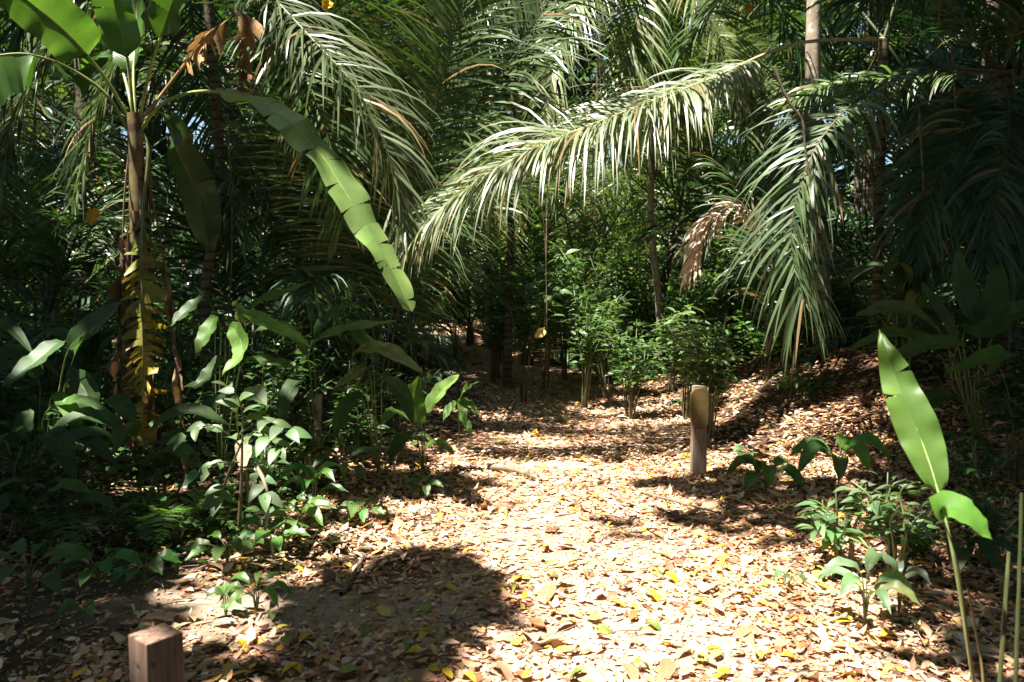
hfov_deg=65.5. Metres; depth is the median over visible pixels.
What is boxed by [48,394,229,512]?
ginger plant
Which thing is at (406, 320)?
ginger plant
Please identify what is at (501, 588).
fallen leaf
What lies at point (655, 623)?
fallen leaf
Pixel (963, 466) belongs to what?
shrub
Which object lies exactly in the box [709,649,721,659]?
fallen leaf
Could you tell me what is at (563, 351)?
shrub
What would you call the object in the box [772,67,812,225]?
hanging vine
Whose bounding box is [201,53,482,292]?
palm tree
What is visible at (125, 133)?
sky
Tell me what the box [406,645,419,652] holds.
fallen leaf
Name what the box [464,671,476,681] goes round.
fallen leaf
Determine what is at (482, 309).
shrub
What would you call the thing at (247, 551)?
fallen leaf
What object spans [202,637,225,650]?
fallen leaf
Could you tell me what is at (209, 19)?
palm tree
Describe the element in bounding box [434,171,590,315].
palm tree
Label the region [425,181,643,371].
palm tree
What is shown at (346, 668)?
fallen leaf
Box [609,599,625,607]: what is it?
fallen leaf
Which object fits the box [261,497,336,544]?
herb
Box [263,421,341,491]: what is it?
shrub
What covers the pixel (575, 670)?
fallen leaf
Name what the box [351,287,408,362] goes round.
shrub
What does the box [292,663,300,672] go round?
fallen leaf
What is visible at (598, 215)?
palm tree
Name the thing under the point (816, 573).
fallen leaf
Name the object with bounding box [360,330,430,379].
shrub
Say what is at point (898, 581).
seedling
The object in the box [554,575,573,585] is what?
fallen leaf
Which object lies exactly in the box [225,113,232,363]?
hanging vine
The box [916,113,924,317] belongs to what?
hanging vine
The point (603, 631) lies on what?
fallen leaf
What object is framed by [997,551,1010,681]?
green stalk
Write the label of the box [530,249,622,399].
shrub
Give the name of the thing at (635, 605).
fallen leaf
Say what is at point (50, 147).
palm tree
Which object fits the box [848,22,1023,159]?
palm tree
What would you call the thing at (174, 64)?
tree
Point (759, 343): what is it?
shrub
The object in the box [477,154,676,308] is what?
palm tree
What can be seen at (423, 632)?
fallen leaf
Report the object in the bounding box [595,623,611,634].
fallen leaf
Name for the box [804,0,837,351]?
tree
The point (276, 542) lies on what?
herb
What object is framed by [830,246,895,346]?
shrub
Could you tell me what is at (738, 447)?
herb
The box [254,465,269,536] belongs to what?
dead stem
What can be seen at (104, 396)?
shrub
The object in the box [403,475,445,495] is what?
herb
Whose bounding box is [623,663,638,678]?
fallen leaf
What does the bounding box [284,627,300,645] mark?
fallen leaf
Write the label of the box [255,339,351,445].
shrub
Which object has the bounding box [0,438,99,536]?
shrub
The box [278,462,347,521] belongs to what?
herb
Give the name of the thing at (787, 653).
fallen leaf
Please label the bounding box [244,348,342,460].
shrub
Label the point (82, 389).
ginger plant
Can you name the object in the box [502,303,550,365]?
shrub
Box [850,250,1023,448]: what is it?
ginger plant
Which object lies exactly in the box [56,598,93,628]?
seedling
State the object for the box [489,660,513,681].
fallen leaf
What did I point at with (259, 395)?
ginger plant
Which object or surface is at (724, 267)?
shrub
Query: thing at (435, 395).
ginger plant
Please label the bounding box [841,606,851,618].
fallen leaf
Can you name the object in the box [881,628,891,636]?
fallen leaf
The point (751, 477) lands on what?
herb
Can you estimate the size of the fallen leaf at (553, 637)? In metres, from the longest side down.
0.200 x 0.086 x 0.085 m
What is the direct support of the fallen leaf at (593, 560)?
on the path
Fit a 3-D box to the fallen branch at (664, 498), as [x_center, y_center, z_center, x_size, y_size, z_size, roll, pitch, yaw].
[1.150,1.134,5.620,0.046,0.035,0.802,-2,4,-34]
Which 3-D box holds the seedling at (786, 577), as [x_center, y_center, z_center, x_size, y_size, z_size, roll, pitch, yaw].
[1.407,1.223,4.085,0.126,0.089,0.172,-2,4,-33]
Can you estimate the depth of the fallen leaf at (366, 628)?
3.51 m
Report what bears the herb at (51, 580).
on the ground
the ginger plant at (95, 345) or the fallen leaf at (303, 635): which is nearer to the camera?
the fallen leaf at (303, 635)
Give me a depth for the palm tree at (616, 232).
17.58 m
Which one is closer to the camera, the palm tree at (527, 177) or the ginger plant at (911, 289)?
the ginger plant at (911, 289)
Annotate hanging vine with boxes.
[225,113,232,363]
[546,193,547,406]
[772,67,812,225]
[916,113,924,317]
[949,45,956,249]
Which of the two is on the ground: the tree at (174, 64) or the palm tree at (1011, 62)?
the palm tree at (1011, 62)
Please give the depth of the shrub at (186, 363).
7.34 m
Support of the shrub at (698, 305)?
on the ground
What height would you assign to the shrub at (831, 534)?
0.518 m
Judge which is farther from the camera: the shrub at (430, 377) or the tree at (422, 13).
the tree at (422, 13)
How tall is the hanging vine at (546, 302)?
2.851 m
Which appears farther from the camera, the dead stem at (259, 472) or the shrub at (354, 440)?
the shrub at (354, 440)
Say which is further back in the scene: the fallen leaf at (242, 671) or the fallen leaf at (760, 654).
the fallen leaf at (760, 654)
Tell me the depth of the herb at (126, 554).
4.08 m
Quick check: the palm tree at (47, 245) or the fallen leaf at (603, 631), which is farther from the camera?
the palm tree at (47, 245)
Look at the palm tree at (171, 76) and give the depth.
21.92 m
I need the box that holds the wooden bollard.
[128,623,183,681]
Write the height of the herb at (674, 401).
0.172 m
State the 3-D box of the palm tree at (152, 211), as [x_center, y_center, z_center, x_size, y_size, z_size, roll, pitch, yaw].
[-5.482,-2.177,18.390,7.456,7.679,9.224,-2,4,-33]
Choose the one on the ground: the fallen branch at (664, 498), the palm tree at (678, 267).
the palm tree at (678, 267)
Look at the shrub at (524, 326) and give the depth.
10.76 m
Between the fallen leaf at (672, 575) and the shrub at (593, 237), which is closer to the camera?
the fallen leaf at (672, 575)
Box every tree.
[0,0,256,323]
[0,0,449,421]
[0,1,262,280]
[0,8,189,336]
[0,58,472,387]
[0,82,302,392]
[0,123,147,309]
[0,127,234,317]
[0,131,288,368]
[0,258,272,435]
[67,0,509,312]
[72,0,96,369]
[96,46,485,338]
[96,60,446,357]
[120,0,360,302]
[151,0,620,409]
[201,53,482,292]
[233,132,513,366]
[271,144,601,345]
[282,100,505,218]
[335,0,474,344]
[373,0,978,347]
[420,96,740,325]
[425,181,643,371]
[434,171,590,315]
[441,162,693,324]
[442,93,650,301]
[446,0,835,368]
[458,0,905,302]
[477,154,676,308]
[482,0,690,369]
[496,0,777,349]
[502,1,515,389]
[518,81,762,290]
[519,118,862,331]
[535,20,902,348]
[573,162,854,304]
[575,0,947,291]
[586,0,1022,290]
[624,7,1023,342]
[646,127,948,337]
[663,0,952,307]
[678,135,894,356]
[709,37,1023,380]
[711,0,1023,386]
[718,0,980,266]
[760,0,1020,325]
[761,144,963,293]
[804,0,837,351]
[828,0,1023,357]
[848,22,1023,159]
[975,0,999,336]
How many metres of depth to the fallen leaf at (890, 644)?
3.36 m
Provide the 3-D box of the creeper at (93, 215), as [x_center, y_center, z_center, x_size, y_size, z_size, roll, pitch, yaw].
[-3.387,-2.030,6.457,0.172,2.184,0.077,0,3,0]
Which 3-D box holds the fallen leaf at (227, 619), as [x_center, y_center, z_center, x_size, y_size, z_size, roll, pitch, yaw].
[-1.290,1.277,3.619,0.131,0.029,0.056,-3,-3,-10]
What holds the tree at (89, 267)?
on the ground
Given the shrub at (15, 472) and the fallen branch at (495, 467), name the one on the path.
the fallen branch at (495, 467)
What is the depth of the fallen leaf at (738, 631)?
3.41 m
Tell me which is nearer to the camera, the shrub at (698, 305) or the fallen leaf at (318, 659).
the fallen leaf at (318, 659)
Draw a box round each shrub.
[0,325,69,431]
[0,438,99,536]
[1,409,111,503]
[6,306,116,433]
[78,357,158,461]
[105,438,216,510]
[108,356,217,467]
[157,323,255,441]
[167,381,311,534]
[220,435,296,502]
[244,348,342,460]
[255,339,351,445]
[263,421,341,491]
[322,290,407,365]
[323,354,391,453]
[327,404,389,462]
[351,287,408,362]
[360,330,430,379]
[365,365,451,432]
[433,248,475,356]
[463,279,522,336]
[472,254,534,382]
[480,247,537,377]
[492,264,575,401]
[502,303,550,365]
[523,219,586,379]
[523,254,584,388]
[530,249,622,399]
[554,329,617,381]
[560,283,634,408]
[576,246,663,357]
[582,220,669,350]
[592,321,671,420]
[604,327,657,395]
[650,301,715,419]
[654,265,739,392]
[663,302,703,355]
[667,314,747,442]
[701,224,754,365]
[701,240,785,359]
[734,318,793,381]
[779,290,843,360]
[785,378,833,407]
[794,492,898,570]
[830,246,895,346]
[833,471,952,574]
[857,288,935,372]
[890,419,992,481]
[904,303,1023,403]
[918,488,1023,568]
[943,358,1023,482]
[946,434,1023,538]
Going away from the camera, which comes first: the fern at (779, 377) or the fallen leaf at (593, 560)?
the fallen leaf at (593, 560)
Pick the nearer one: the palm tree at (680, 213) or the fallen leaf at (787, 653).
the fallen leaf at (787, 653)
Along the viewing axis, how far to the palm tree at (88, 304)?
9.08 m
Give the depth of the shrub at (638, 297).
13.36 m
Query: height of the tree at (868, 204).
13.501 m
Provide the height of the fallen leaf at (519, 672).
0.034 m
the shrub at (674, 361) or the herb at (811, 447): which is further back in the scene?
the shrub at (674, 361)
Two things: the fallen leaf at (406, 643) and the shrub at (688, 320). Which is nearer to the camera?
the fallen leaf at (406, 643)
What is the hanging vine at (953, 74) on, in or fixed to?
hanging from the palm tree at (1000, 126)
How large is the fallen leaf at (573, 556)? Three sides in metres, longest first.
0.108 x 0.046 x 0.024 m
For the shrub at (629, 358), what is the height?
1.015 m
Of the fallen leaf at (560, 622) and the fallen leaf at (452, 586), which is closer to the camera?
the fallen leaf at (560, 622)
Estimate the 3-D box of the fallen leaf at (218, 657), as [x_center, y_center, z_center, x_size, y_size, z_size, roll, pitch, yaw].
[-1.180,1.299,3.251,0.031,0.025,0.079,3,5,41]
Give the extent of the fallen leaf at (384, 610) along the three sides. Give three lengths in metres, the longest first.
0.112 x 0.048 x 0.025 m
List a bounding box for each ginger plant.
[0,302,121,483]
[0,317,60,376]
[0,422,120,528]
[0,478,116,547]
[30,299,163,457]
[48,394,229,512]
[171,280,309,484]
[231,385,267,513]
[250,302,395,423]
[332,318,422,473]
[381,374,459,469]
[394,305,436,380]
[841,259,981,370]
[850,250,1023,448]
[939,222,1023,376]
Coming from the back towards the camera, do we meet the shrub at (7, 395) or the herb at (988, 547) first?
the shrub at (7, 395)
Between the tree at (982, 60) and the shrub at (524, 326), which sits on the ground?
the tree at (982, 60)
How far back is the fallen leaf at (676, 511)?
5.30 m
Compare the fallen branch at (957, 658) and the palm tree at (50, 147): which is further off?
the palm tree at (50, 147)
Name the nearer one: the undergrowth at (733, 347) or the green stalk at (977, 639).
the green stalk at (977, 639)
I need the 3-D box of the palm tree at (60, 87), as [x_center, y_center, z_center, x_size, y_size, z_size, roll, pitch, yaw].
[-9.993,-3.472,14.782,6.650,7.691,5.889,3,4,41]
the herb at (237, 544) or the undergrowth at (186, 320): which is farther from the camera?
the undergrowth at (186, 320)
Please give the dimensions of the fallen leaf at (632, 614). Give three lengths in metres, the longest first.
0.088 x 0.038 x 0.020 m
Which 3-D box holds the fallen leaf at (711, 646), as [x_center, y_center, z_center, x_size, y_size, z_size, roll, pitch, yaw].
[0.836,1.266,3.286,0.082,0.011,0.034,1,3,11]
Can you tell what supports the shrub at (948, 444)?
on the ground
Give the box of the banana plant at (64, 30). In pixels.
[0,0,415,483]
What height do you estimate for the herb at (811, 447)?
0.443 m
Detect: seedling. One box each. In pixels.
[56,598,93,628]
[205,582,241,616]
[218,571,292,615]
[443,381,479,449]
[772,569,807,584]
[817,547,922,625]
[861,551,932,616]
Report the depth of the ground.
4.75 m
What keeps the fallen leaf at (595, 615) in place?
on the path
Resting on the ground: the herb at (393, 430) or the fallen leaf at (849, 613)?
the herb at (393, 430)
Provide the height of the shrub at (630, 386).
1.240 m
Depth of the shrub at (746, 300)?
11.44 m
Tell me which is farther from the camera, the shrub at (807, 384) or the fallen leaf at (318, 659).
the shrub at (807, 384)
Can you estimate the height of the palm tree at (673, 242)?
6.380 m
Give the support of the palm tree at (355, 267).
on the ground
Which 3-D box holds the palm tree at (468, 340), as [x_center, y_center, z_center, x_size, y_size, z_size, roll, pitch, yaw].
[-1.124,-2.193,15.987,6.722,5.182,6.402,0,3,0]
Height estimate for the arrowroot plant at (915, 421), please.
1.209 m
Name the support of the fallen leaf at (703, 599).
on the path
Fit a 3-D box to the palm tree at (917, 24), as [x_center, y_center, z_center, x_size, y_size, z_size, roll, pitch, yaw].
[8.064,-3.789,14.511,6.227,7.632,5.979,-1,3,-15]
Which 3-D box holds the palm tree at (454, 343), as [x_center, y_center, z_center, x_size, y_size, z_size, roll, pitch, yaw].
[-2.637,-1.312,15.603,5.329,5.242,5.851,-2,4,-29]
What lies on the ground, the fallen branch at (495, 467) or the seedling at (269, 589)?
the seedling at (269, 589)
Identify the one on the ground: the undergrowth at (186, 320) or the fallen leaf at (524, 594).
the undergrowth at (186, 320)
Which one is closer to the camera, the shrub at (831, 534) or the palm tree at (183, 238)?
the shrub at (831, 534)
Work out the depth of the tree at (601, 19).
27.61 m
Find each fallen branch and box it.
[339,554,364,596]
[487,463,542,481]
[636,490,720,513]
[947,644,998,665]
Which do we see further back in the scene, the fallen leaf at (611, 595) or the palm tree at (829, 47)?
the palm tree at (829, 47)
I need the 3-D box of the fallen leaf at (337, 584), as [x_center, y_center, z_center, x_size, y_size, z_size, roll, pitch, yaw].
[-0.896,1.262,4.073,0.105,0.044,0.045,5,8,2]
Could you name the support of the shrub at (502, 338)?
on the path
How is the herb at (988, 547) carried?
on the ground
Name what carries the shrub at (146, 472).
on the ground
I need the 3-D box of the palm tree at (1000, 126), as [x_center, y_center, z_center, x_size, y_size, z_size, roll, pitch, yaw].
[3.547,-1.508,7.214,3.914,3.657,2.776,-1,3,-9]
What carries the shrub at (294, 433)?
on the ground
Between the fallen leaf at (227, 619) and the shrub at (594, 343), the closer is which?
the fallen leaf at (227, 619)
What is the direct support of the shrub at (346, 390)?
on the ground
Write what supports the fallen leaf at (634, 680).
on the path
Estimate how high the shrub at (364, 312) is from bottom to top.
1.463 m
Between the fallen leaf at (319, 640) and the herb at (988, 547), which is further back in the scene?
the herb at (988, 547)
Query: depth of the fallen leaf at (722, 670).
3.10 m
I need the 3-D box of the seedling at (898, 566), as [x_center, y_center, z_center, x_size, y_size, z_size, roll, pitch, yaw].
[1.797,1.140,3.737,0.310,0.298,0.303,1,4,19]
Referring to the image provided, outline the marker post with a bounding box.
[690,385,708,475]
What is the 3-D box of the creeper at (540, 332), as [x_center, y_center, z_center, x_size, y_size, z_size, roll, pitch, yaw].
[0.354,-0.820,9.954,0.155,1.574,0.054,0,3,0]
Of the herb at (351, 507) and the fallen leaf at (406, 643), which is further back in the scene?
the herb at (351, 507)
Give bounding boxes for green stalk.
[967,587,983,681]
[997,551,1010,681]
[1013,492,1023,681]
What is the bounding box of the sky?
[3,1,1023,275]
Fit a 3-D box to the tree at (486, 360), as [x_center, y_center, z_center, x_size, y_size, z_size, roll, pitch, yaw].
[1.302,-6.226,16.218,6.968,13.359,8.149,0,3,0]
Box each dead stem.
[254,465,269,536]
[307,394,321,470]
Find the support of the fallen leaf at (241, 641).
on the ground
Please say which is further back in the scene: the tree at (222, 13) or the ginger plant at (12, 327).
the tree at (222, 13)
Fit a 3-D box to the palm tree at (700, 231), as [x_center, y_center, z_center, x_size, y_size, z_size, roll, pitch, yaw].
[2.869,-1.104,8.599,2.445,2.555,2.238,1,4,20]
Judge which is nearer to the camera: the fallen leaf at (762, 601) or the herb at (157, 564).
the fallen leaf at (762, 601)
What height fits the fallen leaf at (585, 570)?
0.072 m
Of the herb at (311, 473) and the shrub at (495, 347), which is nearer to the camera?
the herb at (311, 473)
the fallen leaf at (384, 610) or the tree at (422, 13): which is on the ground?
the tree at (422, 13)
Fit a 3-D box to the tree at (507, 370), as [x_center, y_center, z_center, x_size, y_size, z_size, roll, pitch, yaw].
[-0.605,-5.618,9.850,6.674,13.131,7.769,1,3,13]
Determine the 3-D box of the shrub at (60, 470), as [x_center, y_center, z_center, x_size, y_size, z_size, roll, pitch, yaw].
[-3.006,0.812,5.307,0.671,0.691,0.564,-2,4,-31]
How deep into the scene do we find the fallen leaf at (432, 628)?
3.46 m
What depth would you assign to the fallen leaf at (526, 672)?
3.09 m
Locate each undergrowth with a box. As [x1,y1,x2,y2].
[0,269,1023,380]
[0,298,1023,567]
[555,286,900,385]
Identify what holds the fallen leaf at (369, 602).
on the path
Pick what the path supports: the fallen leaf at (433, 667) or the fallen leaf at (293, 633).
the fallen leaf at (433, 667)
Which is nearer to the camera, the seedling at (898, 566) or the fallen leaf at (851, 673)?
the fallen leaf at (851, 673)
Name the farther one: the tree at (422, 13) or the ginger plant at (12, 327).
the tree at (422, 13)
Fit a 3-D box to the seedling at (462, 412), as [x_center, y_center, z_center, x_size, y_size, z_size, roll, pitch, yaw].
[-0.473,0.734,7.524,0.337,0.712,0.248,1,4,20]
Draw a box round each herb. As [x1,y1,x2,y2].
[0,538,95,605]
[55,546,145,586]
[110,549,181,584]
[183,528,267,562]
[230,516,309,559]
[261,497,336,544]
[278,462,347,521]
[311,444,383,492]
[337,496,389,522]
[371,427,432,459]
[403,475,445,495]
[670,398,682,410]
[726,454,805,490]
[732,445,762,455]
[789,432,890,486]
[893,518,1023,570]
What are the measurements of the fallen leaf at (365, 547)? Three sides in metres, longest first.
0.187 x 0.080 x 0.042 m
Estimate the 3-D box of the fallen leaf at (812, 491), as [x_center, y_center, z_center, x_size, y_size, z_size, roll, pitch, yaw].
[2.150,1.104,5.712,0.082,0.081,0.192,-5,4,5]
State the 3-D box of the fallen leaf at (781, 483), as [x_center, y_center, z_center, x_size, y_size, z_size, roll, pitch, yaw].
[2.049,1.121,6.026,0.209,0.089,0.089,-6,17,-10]
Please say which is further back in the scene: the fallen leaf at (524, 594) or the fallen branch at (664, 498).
the fallen branch at (664, 498)
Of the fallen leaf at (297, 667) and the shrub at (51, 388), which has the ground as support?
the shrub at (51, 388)
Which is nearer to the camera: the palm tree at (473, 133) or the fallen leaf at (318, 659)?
the fallen leaf at (318, 659)
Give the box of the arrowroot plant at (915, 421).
[878,329,992,681]
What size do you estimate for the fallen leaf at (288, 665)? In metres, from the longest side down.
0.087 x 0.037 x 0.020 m
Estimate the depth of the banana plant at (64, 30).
5.81 m
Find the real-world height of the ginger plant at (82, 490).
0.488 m
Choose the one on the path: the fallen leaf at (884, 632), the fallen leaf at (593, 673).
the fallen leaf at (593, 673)
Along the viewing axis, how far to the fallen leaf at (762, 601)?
3.80 m
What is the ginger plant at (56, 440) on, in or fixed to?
on the ground
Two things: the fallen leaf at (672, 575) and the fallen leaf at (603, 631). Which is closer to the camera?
the fallen leaf at (603, 631)
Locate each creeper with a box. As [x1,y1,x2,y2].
[86,7,99,225]
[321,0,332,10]
[534,213,545,337]
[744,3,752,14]
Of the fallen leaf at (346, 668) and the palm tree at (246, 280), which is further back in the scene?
the palm tree at (246, 280)
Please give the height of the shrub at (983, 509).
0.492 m
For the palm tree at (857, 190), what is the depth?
20.90 m
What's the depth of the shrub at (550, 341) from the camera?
11.82 m
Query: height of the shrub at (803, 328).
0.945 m
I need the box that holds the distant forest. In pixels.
[0,0,1023,329]
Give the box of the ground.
[0,311,1023,681]
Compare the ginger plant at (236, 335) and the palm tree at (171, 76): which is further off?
the palm tree at (171, 76)
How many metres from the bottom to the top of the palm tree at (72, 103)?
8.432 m
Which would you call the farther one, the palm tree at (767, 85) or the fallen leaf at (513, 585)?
the palm tree at (767, 85)
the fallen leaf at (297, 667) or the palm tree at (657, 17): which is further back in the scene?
the palm tree at (657, 17)
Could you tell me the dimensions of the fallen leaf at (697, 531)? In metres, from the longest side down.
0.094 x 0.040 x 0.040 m
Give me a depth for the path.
4.14 m
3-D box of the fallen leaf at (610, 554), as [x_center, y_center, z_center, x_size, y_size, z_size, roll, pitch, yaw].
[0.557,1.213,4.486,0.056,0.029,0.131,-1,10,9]
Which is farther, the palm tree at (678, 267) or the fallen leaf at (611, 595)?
the palm tree at (678, 267)
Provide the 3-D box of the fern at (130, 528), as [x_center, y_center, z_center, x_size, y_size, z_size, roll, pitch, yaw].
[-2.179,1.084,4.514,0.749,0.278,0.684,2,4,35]
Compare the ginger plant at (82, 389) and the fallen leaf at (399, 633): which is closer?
the fallen leaf at (399, 633)
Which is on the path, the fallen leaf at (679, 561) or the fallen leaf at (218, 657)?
the fallen leaf at (679, 561)
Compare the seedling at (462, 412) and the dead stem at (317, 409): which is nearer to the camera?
the dead stem at (317, 409)
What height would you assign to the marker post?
0.850 m
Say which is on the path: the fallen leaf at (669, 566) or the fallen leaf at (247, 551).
the fallen leaf at (669, 566)
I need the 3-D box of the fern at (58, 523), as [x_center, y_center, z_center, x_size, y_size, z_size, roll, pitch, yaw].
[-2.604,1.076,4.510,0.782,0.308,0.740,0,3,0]
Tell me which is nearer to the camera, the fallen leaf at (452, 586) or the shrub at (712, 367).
the fallen leaf at (452, 586)
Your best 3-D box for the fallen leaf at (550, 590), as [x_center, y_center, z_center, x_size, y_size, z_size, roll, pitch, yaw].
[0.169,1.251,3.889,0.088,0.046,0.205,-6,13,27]
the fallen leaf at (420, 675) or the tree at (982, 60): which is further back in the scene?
the tree at (982, 60)
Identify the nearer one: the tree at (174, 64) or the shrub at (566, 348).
the shrub at (566, 348)
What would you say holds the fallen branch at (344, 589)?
on the ground
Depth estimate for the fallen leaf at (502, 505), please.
5.55 m
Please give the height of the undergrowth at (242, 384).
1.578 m
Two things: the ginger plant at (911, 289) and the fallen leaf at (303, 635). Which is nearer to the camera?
the fallen leaf at (303, 635)
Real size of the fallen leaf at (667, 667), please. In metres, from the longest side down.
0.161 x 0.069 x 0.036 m
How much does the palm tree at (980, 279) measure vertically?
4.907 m
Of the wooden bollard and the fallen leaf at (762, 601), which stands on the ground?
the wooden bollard
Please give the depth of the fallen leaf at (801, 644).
3.33 m
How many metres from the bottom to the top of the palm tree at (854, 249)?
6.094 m
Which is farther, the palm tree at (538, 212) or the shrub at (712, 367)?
the palm tree at (538, 212)
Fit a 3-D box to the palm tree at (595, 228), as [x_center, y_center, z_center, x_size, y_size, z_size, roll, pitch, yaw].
[0.974,-2.303,14.855,6.948,5.315,5.978,2,4,25]
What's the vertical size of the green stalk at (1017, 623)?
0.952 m
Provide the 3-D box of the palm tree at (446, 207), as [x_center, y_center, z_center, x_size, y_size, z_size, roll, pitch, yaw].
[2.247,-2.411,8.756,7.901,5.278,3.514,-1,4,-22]
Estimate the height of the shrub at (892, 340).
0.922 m
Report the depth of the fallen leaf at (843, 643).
3.37 m
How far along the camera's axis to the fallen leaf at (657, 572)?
4.12 m
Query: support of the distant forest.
on the ground
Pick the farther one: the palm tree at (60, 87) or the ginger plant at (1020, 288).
the palm tree at (60, 87)
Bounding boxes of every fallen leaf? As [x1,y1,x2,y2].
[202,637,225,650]
[207,641,227,646]
[214,656,230,662]
[215,617,241,622]
[232,670,252,675]
[236,638,247,650]
[241,548,267,554]
[267,611,276,619]
[281,662,296,673]
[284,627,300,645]
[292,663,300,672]
[299,632,309,642]
[314,653,322,665]
[316,637,322,645]
[318,569,336,581]
[328,582,342,587]
[337,664,361,672]
[354,546,378,550]
[360,624,370,636]
[363,600,375,609]
[372,643,386,654]
[376,606,390,615]
[395,669,438,681]
[397,631,409,637]
[402,637,408,649]
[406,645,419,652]
[416,627,430,643]
[425,625,438,630]
[427,664,439,670]
[441,668,452,677]
[445,584,457,591]
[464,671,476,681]
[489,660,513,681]
[493,586,506,591]
[499,503,508,512]
[511,582,516,591]
[512,670,523,676]
[521,591,527,597]
[521,670,531,677]
[522,631,539,642]
[537,585,556,604]
[539,635,568,645]
[553,544,577,548]
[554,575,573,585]
[554,620,576,625]
[569,553,579,561]
[570,666,585,679]
[575,666,605,681]
[581,567,587,576]
[587,612,601,618]
[590,557,595,567]
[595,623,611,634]
[596,629,611,636]
[606,551,615,560]
[606,591,616,602]
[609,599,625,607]
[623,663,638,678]
[625,679,646,681]
[626,600,637,611]
[629,610,637,620]
[634,658,649,668]
[648,619,661,630]
[653,571,665,578]
[654,468,667,474]
[658,563,674,570]
[659,658,676,681]
[662,559,688,569]
[664,509,679,515]
[665,570,678,582]
[690,529,703,535]
[694,597,709,603]
[699,675,711,681]
[705,645,722,648]
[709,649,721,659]
[712,667,731,681]
[734,626,754,648]
[754,650,764,658]
[757,599,771,608]
[763,666,777,670]
[773,645,781,656]
[776,481,794,488]
[782,651,796,659]
[795,641,807,649]
[805,487,816,495]
[813,570,820,580]
[833,641,871,652]
[836,617,853,621]
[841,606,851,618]
[841,671,855,675]
[877,642,894,647]
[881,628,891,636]
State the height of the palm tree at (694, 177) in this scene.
4.862 m
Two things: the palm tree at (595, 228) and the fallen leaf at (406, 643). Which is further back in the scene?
the palm tree at (595, 228)
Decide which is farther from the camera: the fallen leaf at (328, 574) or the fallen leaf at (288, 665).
the fallen leaf at (328, 574)
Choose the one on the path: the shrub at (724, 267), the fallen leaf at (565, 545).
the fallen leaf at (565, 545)
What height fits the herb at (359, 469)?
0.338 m
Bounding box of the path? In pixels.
[292,316,898,681]
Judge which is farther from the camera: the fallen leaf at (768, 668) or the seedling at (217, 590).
the seedling at (217, 590)
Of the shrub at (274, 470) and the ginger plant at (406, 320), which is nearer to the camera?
the shrub at (274, 470)
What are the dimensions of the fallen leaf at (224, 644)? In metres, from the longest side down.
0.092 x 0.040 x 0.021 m
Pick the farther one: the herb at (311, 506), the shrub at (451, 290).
the shrub at (451, 290)
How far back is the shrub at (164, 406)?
6.39 m
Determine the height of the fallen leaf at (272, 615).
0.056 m
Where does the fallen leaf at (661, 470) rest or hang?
on the path
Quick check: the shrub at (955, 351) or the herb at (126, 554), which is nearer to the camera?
the herb at (126, 554)
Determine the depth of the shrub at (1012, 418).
5.39 m
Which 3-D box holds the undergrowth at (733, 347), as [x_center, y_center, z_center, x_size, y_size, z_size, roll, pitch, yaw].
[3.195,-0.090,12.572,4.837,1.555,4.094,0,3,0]
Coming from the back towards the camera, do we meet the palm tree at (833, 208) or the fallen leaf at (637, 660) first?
the palm tree at (833, 208)
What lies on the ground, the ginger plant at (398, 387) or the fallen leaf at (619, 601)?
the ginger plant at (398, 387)
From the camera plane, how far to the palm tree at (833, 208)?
23.69 m
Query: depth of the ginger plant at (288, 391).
6.03 m
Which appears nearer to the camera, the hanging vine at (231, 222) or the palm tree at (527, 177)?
the hanging vine at (231, 222)
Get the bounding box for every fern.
[0,496,120,559]
[68,497,207,551]
[99,488,249,544]
[751,372,824,398]
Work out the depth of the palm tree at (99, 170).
21.52 m

